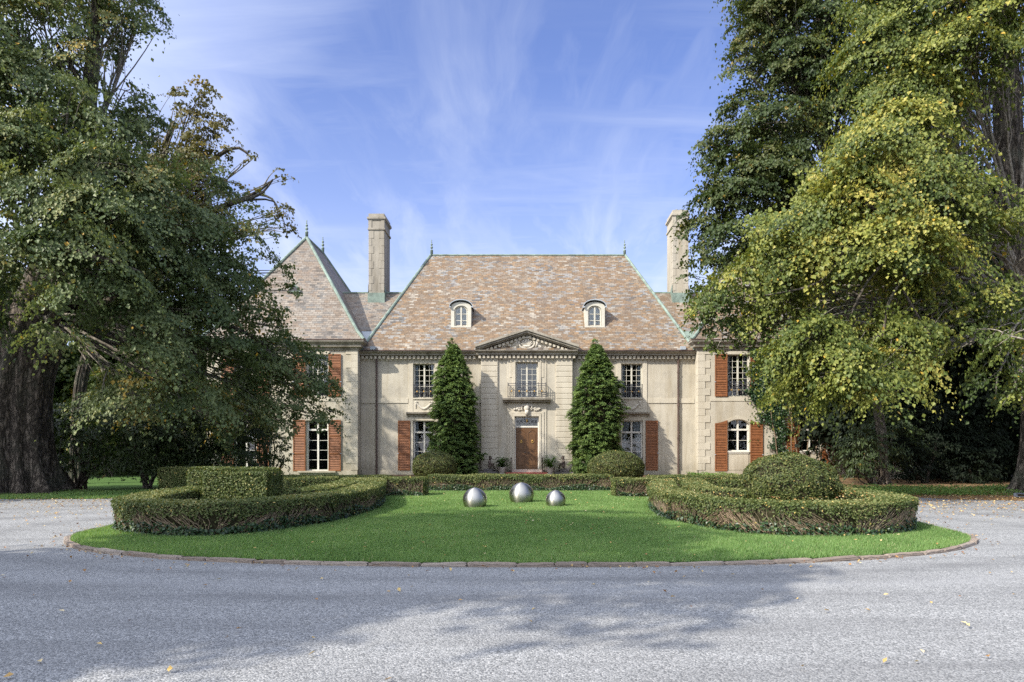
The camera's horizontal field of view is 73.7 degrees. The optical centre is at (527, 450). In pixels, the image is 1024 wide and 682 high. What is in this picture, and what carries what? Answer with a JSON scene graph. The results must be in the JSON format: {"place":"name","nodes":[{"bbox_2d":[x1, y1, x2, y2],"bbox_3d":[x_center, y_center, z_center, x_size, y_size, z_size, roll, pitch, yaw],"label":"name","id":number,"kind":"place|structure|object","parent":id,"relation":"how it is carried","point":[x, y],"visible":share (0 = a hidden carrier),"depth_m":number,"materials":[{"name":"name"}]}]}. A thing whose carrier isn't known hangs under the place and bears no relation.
{"place":"outdoors","nodes":[
{"label":"outdoors","id":0,"kind":"place"},
{"bbox_2d":[8,475,158,498],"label":"verge","id":1,"kind":"structure","parent":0,"point":[117,483],"depth_m":31.07,"materials":[{"name":"green plant"}]},
{"bbox_2d":[0,488,158,498],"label":"verge grass","id":2,"kind":"structure","parent":1,"relation":"on","point":[82,493],"depth_m":23.29,"materials":[{"name":"green plant"}]},
{"bbox_2d":[60,367,159,476],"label":"sunlit bush","id":3,"kind":"object","parent":1,"relation":"on","point":[97,373],"visible":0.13,"depth_m":40.04,"materials":[{"name":"green plant"}]},
{"bbox_2d":[73,386,211,487],"bbox_3d":[-15.588,-0.601,28.111,5.162,4.532,4.021,0,0,0],"label":"rhododendron","id":4,"kind":"object","parent":1,"relation":"on","point":[135,445],"visible":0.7,"depth_m":27.52,"materials":[{"name":"green plant"}]},
{"bbox_2d":[20,74,301,482],"bbox_3d":[-17.724,-7.680,31.644,15.129,18.480,6.076,0,0,15],"label":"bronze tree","id":5,"kind":"object","parent":1,"relation":"on","point":[195,141],"visible":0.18,"depth_m":30.92,"materials":[{"name":"green plant"}]},
{"bbox_2d":[141,372,238,460],"bbox_3d":[-17.433,-1.537,36.641,8.265,6.256,4.324,0,0,21],"label":"sunlit bush","id":6,"kind":"object","parent":1,"relation":"on","point":[148,373],"visible":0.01,"depth_m":36.48,"materials":[{"name":"green plant"}]},
{"bbox_2d":[156,466,233,489],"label":"hedge","id":7,"kind":"object","parent":1,"relation":"on","point":[171,477],"visible":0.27,"depth_m":24.47,"materials":[{"name":"green plant"}]},
{"bbox_2d":[154,392,289,470],"bbox_3d":[-13.255,-0.355,29.325,4.899,4.677,4.397,0,0,18],"label":"rhododendron","id":8,"kind":"object","parent":1,"relation":"on","point":[210,447],"visible":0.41,"depth_m":28.45,"materials":[{"name":"green plant"}]},
{"bbox_2d":[237,392,297,474],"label":"rhododendron","id":9,"kind":"object","parent":1,"relation":"on","point":[263,462],"visible":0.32,"depth_m":30.93,"materials":[{"name":"green plant"}]},
{"bbox_2d":[0,498,1023,681],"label":"gravel drive","id":10,"kind":"structure","parent":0,"point":[140,620],"depth_m":6.39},
{"bbox_2d":[0,497,114,525],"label":"drive leaves","id":11,"kind":"object","parent":10,"relation":"on","point":[57,507],"visible":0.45,"depth_m":19.14,"materials":[{"name":"brown plant"}]},
{"bbox_2d":[64,541,80,547],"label":"edging stone","id":12,"kind":"object","parent":10,"relation":"on","point":[72,544],"visible":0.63,"depth_m":11.09,"materials":[{"name":"stone"}]},
{"bbox_2d":[75,545,95,551],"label":"edging stone","id":13,"kind":"object","parent":10,"relation":"on","point":[86,548],"visible":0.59,"depth_m":10.70,"materials":[{"name":"stone"}]},
{"bbox_2d":[93,547,123,554],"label":"edging stone","id":14,"kind":"object","parent":10,"relation":"on","point":[109,551],"visible":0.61,"depth_m":10.32,"materials":[{"name":"stone"}]},
{"bbox_2d":[122,551,157,557],"bbox_3d":[-5.722,1.556,10.071,0.673,0.103,0.102,1,2,23],"label":"edging stone","id":15,"kind":"object","parent":10,"relation":"on","point":[139,554],"visible":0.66,"depth_m":10.03,"materials":[{"name":"stone"}]},
{"bbox_2d":[153,554,183,559],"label":"edging stone","id":16,"kind":"object","parent":10,"relation":"on","point":[171,557],"visible":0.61,"depth_m":9.83,"materials":[{"name":"stone"}]},
{"bbox_2d":[179,556,209,560],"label":"edging stone","id":17,"kind":"object","parent":10,"relation":"on","point":[193,558],"visible":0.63,"depth_m":9.69,"materials":[{"name":"stone"}]},
{"bbox_2d":[206,557,255,562],"bbox_3d":[-4.160,1.559,9.581,0.775,0.093,0.119,0,0,12],"label":"edging stone","id":18,"kind":"object","parent":10,"relation":"on","point":[229,559],"visible":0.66,"depth_m":9.55,"materials":[{"name":"stone"}]},
{"bbox_2d":[254,559,285,563],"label":"edging stone","id":19,"kind":"object","parent":10,"relation":"on","point":[274,561],"visible":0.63,"depth_m":9.42,"materials":[{"name":"stone"}]},
{"bbox_2d":[283,560,322,564],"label":"edging stone","id":20,"kind":"object","parent":10,"relation":"on","point":[297,562],"visible":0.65,"depth_m":9.33,"materials":[{"name":"stone"}]},
{"bbox_2d":[321,561,369,565],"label":"edging stone","id":21,"kind":"object","parent":10,"relation":"on","point":[347,563],"visible":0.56,"depth_m":9.26,"materials":[{"name":"stone"}]},
{"bbox_2d":[368,561,420,566],"bbox_3d":[-1.798,1.560,9.245,0.734,0.092,0.129,0,2,4],"label":"edging stone","id":22,"kind":"object","parent":10,"relation":"on","point":[398,564],"visible":0.65,"depth_m":9.19,"materials":[{"name":"stone"}]},
{"bbox_2d":[421,562,466,566],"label":"edging stone","id":23,"kind":"object","parent":10,"relation":"on","point":[452,564],"visible":0.69,"depth_m":9.16,"materials":[{"name":"stone"}]},
{"bbox_2d":[467,562,516,566],"bbox_3d":[-0.485,1.563,9.194,0.671,0.107,0.126,1,2,1],"label":"edging stone","id":24,"kind":"object","parent":10,"relation":"on","point":[493,564],"visible":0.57,"depth_m":9.14,"materials":[{"name":"stone"}]},
{"bbox_2d":[4,519,997,572],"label":"kerb leaves","id":25,"kind":"object","parent":10,"relation":"on","point":[488,566],"visible":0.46,"depth_m":9.82,"materials":[{"name":"brown plant"}]},
{"bbox_2d":[2,530,1011,679],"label":"fallen leaves","id":26,"kind":"object","parent":10,"relation":"on","point":[169,668],"visible":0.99,"depth_m":6.14,"materials":[{"name":"yellow plant"}]},
{"bbox_2d":[516,562,555,566],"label":"edging stone","id":27,"kind":"object","parent":10,"relation":"on","point":[541,564],"visible":0.64,"depth_m":9.14,"materials":[{"name":"stone"}]},
{"bbox_2d":[555,561,587,566],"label":"edging stone","id":28,"kind":"object","parent":10,"relation":"on","point":[569,564],"visible":0.66,"depth_m":9.14,"materials":[{"name":"stone"}]},
{"bbox_2d":[587,562,635,566],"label":"edging stone","id":29,"kind":"object","parent":10,"relation":"on","point":[611,564],"visible":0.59,"depth_m":9.15,"materials":[{"name":"stone"}]},
{"bbox_2d":[635,561,670,566],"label":"edging stone","id":30,"kind":"object","parent":10,"relation":"on","point":[651,563],"visible":0.64,"depth_m":9.20,"materials":[{"name":"stone"}]},
{"bbox_2d":[670,561,724,565],"bbox_3d":[2.309,1.564,9.296,0.773,0.083,0.105,-1,2,-6],"label":"edging stone","id":31,"kind":"object","parent":10,"relation":"on","point":[706,563],"visible":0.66,"depth_m":9.27,"materials":[{"name":"stone"}]},
{"bbox_2d":[724,559,774,564],"bbox_3d":[3.042,1.557,9.390,0.730,0.083,0.125,0,-2,-8],"label":"edging stone","id":32,"kind":"object","parent":10,"relation":"on","point":[754,562],"visible":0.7,"depth_m":9.34,"materials":[{"name":"stone"}]},
{"bbox_2d":[773,558,814,563],"bbox_3d":[3.695,1.560,9.506,0.608,0.103,0.127,0,2,-11],"label":"edging stone","id":33,"kind":"object","parent":10,"relation":"on","point":[792,560],"visible":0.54,"depth_m":9.47,"materials":[{"name":"stone"}]},
{"bbox_2d":[813,555,860,561],"bbox_3d":[4.360,1.553,9.668,0.773,0.083,0.126,-2,2,-15],"label":"edging stone","id":34,"kind":"object","parent":10,"relation":"on","point":[843,558],"visible":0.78,"depth_m":9.64,"materials":[{"name":"stone"}]},
{"bbox_2d":[860,555,887,559],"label":"edging stone","id":35,"kind":"object","parent":10,"relation":"on","point":[869,557],"visible":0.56,"depth_m":9.81,"materials":[{"name":"stone"}]},
{"bbox_2d":[883,552,922,557],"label":"edging stone","id":36,"kind":"object","parent":10,"relation":"on","point":[900,554],"visible":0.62,"depth_m":10.04,"materials":[{"name":"stone"}]},
{"bbox_2d":[919,549,944,554],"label":"edging stone","id":37,"kind":"object","parent":10,"relation":"on","point":[932,551],"visible":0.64,"depth_m":10.32,"materials":[{"name":"stone"}]},
{"bbox_2d":[942,545,961,552],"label":"edging stone","id":38,"kind":"object","parent":10,"relation":"on","point":[951,548],"visible":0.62,"depth_m":10.63,"materials":[{"name":"stone"}]},
{"bbox_2d":[957,542,975,548],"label":"edging stone","id":39,"kind":"object","parent":10,"relation":"on","point":[966,544],"visible":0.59,"depth_m":11.03,"materials":[{"name":"stone"}]},
{"bbox_2d":[912,493,1023,525],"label":"tree leaves","id":40,"kind":"object","parent":10,"relation":"on","point":[979,501],"visible":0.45,"depth_m":20.45,"materials":[{"name":"brown plant"}]},
{"bbox_2d":[969,538,978,544],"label":"edging stone","id":41,"kind":"object","parent":10,"relation":"on","point":[976,540],"visible":0.56,"depth_m":11.48,"materials":[{"name":"stone"}]},
{"bbox_2d":[0,0,1023,344],"label":"sky","id":42,"kind":"structure","parent":0,"point":[473,126],"materials":[{"name":"blue"}]},
{"bbox_2d":[391,475,644,476],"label":"garden bed","id":43,"kind":"object","parent":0,"point":[414,475],"visible":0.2,"depth_m":42.03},
{"bbox_2d":[282,474,390,479],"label":"hedge","id":44,"kind":"object","parent":43,"relation":"on","point":[342,476],"visible":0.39,"depth_m":25.19,"materials":[{"name":"green plant"}]},
{"bbox_2d":[412,450,456,476],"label":"dome bush","id":45,"kind":"object","parent":43,"relation":"on","point":[432,462],"visible":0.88,"depth_m":37.16,"materials":[{"name":"green plant"}]},
{"bbox_2d":[425,337,486,474],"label":"cypress","id":46,"kind":"object","parent":43,"relation":"on","point":[453,437],"visible":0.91,"depth_m":41.51,"materials":[{"name":"green plant"}]},
{"bbox_2d":[479,469,498,473],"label":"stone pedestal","id":47,"kind":"object","parent":43,"relation":"on","point":[489,471],"visible":0.77,"depth_m":42.77,"materials":[{"name":"grey stone"}]},
{"bbox_2d":[488,456,493,467],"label":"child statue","id":48,"kind":"object","parent":47,"relation":"on","point":[490,464],"visible":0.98,"depth_m":42.97,"materials":[{"name":"stone"}]},
{"bbox_2d":[493,457,511,473],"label":"potted fern","id":49,"kind":"object","parent":43,"relation":"on","point":[501,467],"visible":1,"depth_m":42.59,"materials":[{"name":"plant"}]},
{"bbox_2d":[427,473,612,490],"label":"hedge","id":50,"kind":"object","parent":43,"relation":"on","point":[540,482],"visible":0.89,"depth_m":25.23,"materials":[{"name":"green plant"}]},
{"bbox_2d":[538,455,560,473],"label":"potted fern","id":51,"kind":"object","parent":43,"relation":"on","point":[550,469],"visible":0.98,"depth_m":42.55,"materials":[{"name":"plant"}]},
{"bbox_2d":[554,468,574,473],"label":"stone pedestal","id":52,"kind":"object","parent":43,"relation":"on","point":[563,470],"visible":0.73,"depth_m":42.84,"materials":[{"name":"grey stone"}]},
{"bbox_2d":[559,456,564,467],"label":"child statue","id":53,"kind":"object","parent":52,"relation":"on","point":[562,464],"visible":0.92,"depth_m":42.96,"materials":[{"name":"stone"}]},
{"bbox_2d":[565,338,629,473],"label":"cypress","id":54,"kind":"object","parent":43,"relation":"on","point":[594,433],"visible":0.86,"depth_m":41.45,"materials":[{"name":"green plant"}]},
{"bbox_2d":[587,450,644,477],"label":"dome bush","id":55,"kind":"object","parent":43,"relation":"on","point":[616,463],"visible":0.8,"depth_m":33.08,"materials":[{"name":"green plant"}]},
{"bbox_2d":[645,474,741,486],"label":"hedge","id":56,"kind":"object","parent":43,"relation":"on","point":[712,480],"visible":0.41,"depth_m":25.08,"materials":[{"name":"green plant"}]},
{"bbox_2d":[687,472,740,474],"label":"bed plants","id":57,"kind":"object","parent":43,"relation":"on","point":[705,473],"visible":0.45,"depth_m":40.19,"materials":[{"name":"green plant"}]},
{"bbox_2d":[70,490,970,562],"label":"lawn","id":58,"kind":"structure","parent":0,"point":[518,550],"depth_m":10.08,"materials":[{"name":"green plant"}]},
{"bbox_2d":[185,466,225,486],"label":"hedge","id":59,"kind":"object","parent":58,"relation":"on","point":[193,476],"visible":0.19,"depth_m":18.76,"materials":[{"name":"green plant"}]},
{"bbox_2d":[199,466,284,504],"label":"hedge","id":60,"kind":"object","parent":58,"relation":"on","point":[221,482],"visible":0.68,"depth_m":15.93,"materials":[{"name":"green plant"}]},
{"bbox_2d":[110,477,386,535],"bbox_3d":[-6.155,1.218,17.587,4.729,0.743,11.392,0,0,0],"label":"hedge","id":61,"kind":"object","parent":58,"relation":"on","point":[182,510],"visible":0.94,"depth_m":12.59,"materials":[{"name":"green plant"}]},
{"bbox_2d":[282,479,291,490],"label":"dome bush","id":62,"kind":"object","parent":58,"relation":"on","point":[286,484],"visible":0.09,"depth_m":20.18,"materials":[{"name":"green plant"}]},
{"bbox_2d":[284,475,338,487],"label":"hedge","id":63,"kind":"object","parent":58,"relation":"on","point":[304,481],"visible":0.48,"depth_m":23.08,"materials":[{"name":"green plant"}]},
{"bbox_2d":[278,477,363,495],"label":"hedge","id":64,"kind":"object","parent":58,"relation":"on","point":[340,483],"visible":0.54,"depth_m":17.64,"materials":[{"name":"green plant"}]},
{"bbox_2d":[383,475,428,495],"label":"hedge","id":65,"kind":"object","parent":58,"relation":"on","point":[407,485],"visible":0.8,"depth_m":22.40,"materials":[{"name":"green plant"}]},
{"bbox_2d":[463,488,486,507],"bbox_3d":[-1.406,1.312,18.100,0.645,0.645,0.645,0,0,0],"label":"steel sphere","id":66,"kind":"object","parent":58,"relation":"on","point":[475,497],"visible":0.8,"depth_m":17.86,"materials":[{"name":"silver metal"}]},
{"bbox_2d":[509,482,533,502],"bbox_3d":[-0.184,1.289,19.750,0.715,0.715,0.715,0,0,0],"label":"steel sphere","id":67,"kind":"object","parent":58,"relation":"on","point":[520,492],"visible":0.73,"depth_m":19.48,"materials":[{"name":"silver metal"}]},
{"bbox_2d":[546,490,565,506],"bbox_3d":[0.748,1.347,18.400,0.540,0.540,0.540,0,0,0],"label":"steel sphere","id":68,"kind":"object","parent":58,"relation":"on","point":[555,497],"visible":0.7,"depth_m":18.20,"materials":[{"name":"silver metal"}]},
{"bbox_2d":[610,476,652,496],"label":"hedge","id":69,"kind":"object","parent":58,"relation":"on","point":[627,486],"visible":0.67,"depth_m":22.01,"materials":[{"name":"green plant"}]},
{"bbox_2d":[679,476,747,497],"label":"hedge","id":70,"kind":"object","parent":58,"relation":"on","point":[699,484],"visible":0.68,"depth_m":17.15,"materials":[{"name":"green plant"}]},
{"bbox_2d":[717,478,741,488],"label":"hedge","id":71,"kind":"object","parent":58,"relation":"on","point":[730,483],"visible":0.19,"depth_m":20.89,"materials":[{"name":"green plant"}]},
{"bbox_2d":[646,477,918,536],"bbox_3d":[5.555,1.223,17.442,5.268,0.726,11.273,0,0,0],"label":"hedge","id":72,"kind":"object","parent":58,"relation":"on","point":[882,511],"visible":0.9,"depth_m":12.37,"materials":[{"name":"green plant"}]},
{"bbox_2d":[644,477,874,500],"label":"hedge leaves","id":73,"kind":"object","parent":72,"relation":"on","point":[760,497],"visible":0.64,"depth_m":14.68,"materials":[{"name":"green plant"}]},
{"bbox_2d":[738,451,843,504],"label":"dome bush","id":74,"kind":"object","parent":58,"relation":"on","point":[788,476],"visible":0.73,"depth_m":16.09,"materials":[{"name":"green plant"}]},
{"bbox_2d":[62,462,1020,500],"bbox_3d":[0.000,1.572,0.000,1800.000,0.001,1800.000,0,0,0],"label":"ground","id":75,"kind":"structure","parent":0,"point":[851,473],"depth_m":44.21,"materials":[{"name":"green plant"}]},
{"bbox_2d":[0,257,67,444],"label":"background tree","id":76,"kind":"object","parent":75,"relation":"on","point":[61,383],"visible":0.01,"depth_m":42.07,"materials":[{"name":"green plant"}]},
{"bbox_2d":[56,359,68,466],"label":"background tree","id":77,"kind":"object","parent":75,"relation":"on","point":[58,450],"depth_m":58.70,"materials":[{"name":"green plant"}]},
{"bbox_2d":[53,281,206,474],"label":"background tree","id":78,"kind":"object","parent":75,"relation":"on","point":[67,377],"visible":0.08,"depth_m":42.56,"materials":[{"name":"green plant"}]},
{"bbox_2d":[202,209,846,474],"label":"mansion","id":79,"kind":"structure","parent":75,"relation":"on","point":[523,330],"depth_m":44.00,"materials":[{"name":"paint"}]},
{"bbox_2d":[307,355,327,395],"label":"window","id":80,"kind":"structure","parent":79,"relation":"in","point":[308,366],"depth_m":43.23,"materials":[{"name":"beige paint"}]},
{"bbox_2d":[307,420,327,470],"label":"window","id":81,"kind":"structure","parent":79,"relation":"in","point":[308,429],"depth_m":43.21,"materials":[{"name":"white paint"}]},
{"bbox_2d":[414,364,434,397],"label":"window","id":82,"kind":"structure","parent":79,"relation":"in","point":[417,370],"depth_m":44.18,"materials":[{"name":"beige paint"}]},
{"bbox_2d":[414,421,434,457],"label":"window","id":83,"kind":"structure","parent":79,"relation":"in","point":[416,423],"depth_m":44.17,"materials":[{"name":"white paint"}]},
{"bbox_2d":[516,428,526,468],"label":"door","id":84,"kind":"structure","parent":79,"relation":"in","point":[521,433],"depth_m":43.87,"materials":[{"name":"brown wood"}]},
{"bbox_2d":[516,363,537,395],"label":"window","id":85,"kind":"structure","parent":79,"relation":"in","point":[521,380],"depth_m":43.85,"materials":[{"name":"beige paint"}]},
{"bbox_2d":[527,428,537,468],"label":"door","id":86,"kind":"structure","parent":79,"relation":"in","point":[532,433],"depth_m":43.87,"materials":[{"name":"brown wood"}]},
{"bbox_2d":[621,364,641,397],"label":"window","id":87,"kind":"structure","parent":79,"relation":"in","point":[638,370],"depth_m":44.25,"materials":[{"name":"beige paint"}]},
{"bbox_2d":[621,421,641,464],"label":"window","id":88,"kind":"structure","parent":79,"relation":"in","point":[637,425],"depth_m":44.34,"materials":[{"name":"white paint"}]},
{"bbox_2d":[727,355,748,395],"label":"window","id":89,"kind":"structure","parent":79,"relation":"in","point":[745,360],"depth_m":43.23,"materials":[{"name":"beige paint"}]},
{"bbox_2d":[727,420,748,450],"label":"window","id":90,"kind":"structure","parent":79,"relation":"in","point":[737,429],"depth_m":43.22,"materials":[{"name":"white paint"}]},
{"bbox_2d":[742,347,821,459],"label":"climbing ivy","id":91,"kind":"object","parent":79,"relation":"attached to","point":[781,438],"visible":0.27,"depth_m":42.85,"materials":[{"name":"green plant"}]},
{"bbox_2d":[799,420,818,450],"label":"window","id":92,"kind":"structure","parent":79,"relation":"in","point":[805,420],"depth_m":43.21,"materials":[{"name":"white paint"}]},
{"bbox_2d":[849,459,978,472],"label":"service wing","id":93,"kind":"structure","parent":75,"relation":"on","point":[874,468],"depth_m":48.00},
{"bbox_2d":[860,206,980,476],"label":"background tree","id":94,"kind":"object","parent":75,"relation":"on","point":[938,448],"depth_m":41.95,"materials":[{"name":"green plant"}]},
{"bbox_2d":[835,475,1023,500],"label":"leaf litter","id":95,"kind":"object","parent":75,"relation":"on","point":[848,480],"depth_m":31.07,"materials":[{"name":"brown plant"}]},
{"bbox_2d":[804,429,849,476],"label":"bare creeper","id":96,"kind":"object","parent":95,"relation":"on","point":[840,466],"visible":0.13,"depth_m":39.52,"materials":[{"name":"brown plant"}]},
{"bbox_2d":[670,0,1023,484],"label":"linden tree","id":97,"kind":"object","parent":95,"relation":"on","point":[771,165],"visible":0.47,"depth_m":27.14,"materials":[{"name":"green plant"}]},
{"bbox_2d":[677,0,1023,493],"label":"linden tree","id":98,"kind":"object","parent":95,"relation":"on","point":[890,191],"visible":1,"depth_m":19.92,"materials":[{"name":"green plant"}]},
{"bbox_2d":[826,408,936,484],"bbox_3d":[16.050,-0.218,31.587,5.710,3.635,3.373,0,0,-25],"label":"rhododendron","id":99,"kind":"object","parent":95,"relation":"on","point":[863,466],"visible":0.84,"depth_m":31.02,"materials":[{"name":"green plant"}]},
{"bbox_2d":[874,460,905,478],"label":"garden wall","id":100,"kind":"structure","parent":95,"relation":"on","point":[895,472],"depth_m":37.00,"materials":[{"name":"stone"}]},
{"bbox_2d":[775,208,1014,481],"bbox_3d":[20.330,-5.972,38.694,13.233,16.738,12.960,0,0,0],"label":"background tree","id":101,"kind":"object","parent":95,"relation":"on","point":[824,434],"visible":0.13,"depth_m":35.68,"materials":[{"name":"green plant"}]},
{"bbox_2d":[842,483,1023,495],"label":"ground cover","id":102,"kind":"object","parent":95,"relation":"on","point":[934,490],"visible":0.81,"depth_m":24.49,"materials":[{"name":"green plant"}]},
{"bbox_2d":[887,396,1000,483],"bbox_3d":[19.314,-0.293,33.021,5.498,4.680,4.289,0,0,0],"label":"rhododendron","id":103,"kind":"object","parent":95,"relation":"on","point":[926,456],"visible":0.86,"depth_m":32.19,"materials":[{"name":"green plant"}]},
{"bbox_2d":[920,162,1020,481],"bbox_3d":[26.463,-5.192,34.355,14.914,21.313,14.443,0,0,0],"label":"background tree","id":104,"kind":"object","parent":95,"relation":"on","point":[984,394],"visible":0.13,"depth_m":33.39,"materials":[{"name":"green plant"}]},
{"bbox_2d":[928,403,1019,483],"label":"rhododendron","id":105,"kind":"object","parent":95,"relation":"on","point":[984,472],"visible":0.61,"depth_m":32.51,"materials":[{"name":"green plant"}]},
{"bbox_2d":[1014,493,1023,497],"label":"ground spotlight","id":106,"kind":"object","parent":95,"relation":"on","point":[1018,495],"visible":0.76,"depth_m":22.12,"materials":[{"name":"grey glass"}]},
{"label":"bare soil","id":107,"kind":"structure","parent":0,"visible":0},
{"bbox_2d":[53,391,130,488],"bbox_3d":[-18.197,-0.454,27.475,4.926,4.105,3.199,0,0,42],"label":"rhododendron","id":108,"kind":"object","parent":107,"relation":"on","point":[83,436],"visible":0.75,"depth_m":26.81,"materials":[{"name":"green plant"}]},
{"bbox_2d":[0,0,351,493],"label":"ancient tree","id":109,"kind":"object","parent":107,"relation":"on","point":[59,301],"visible":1,"depth_m":23.29,"materials":[{"name":"green plant"}]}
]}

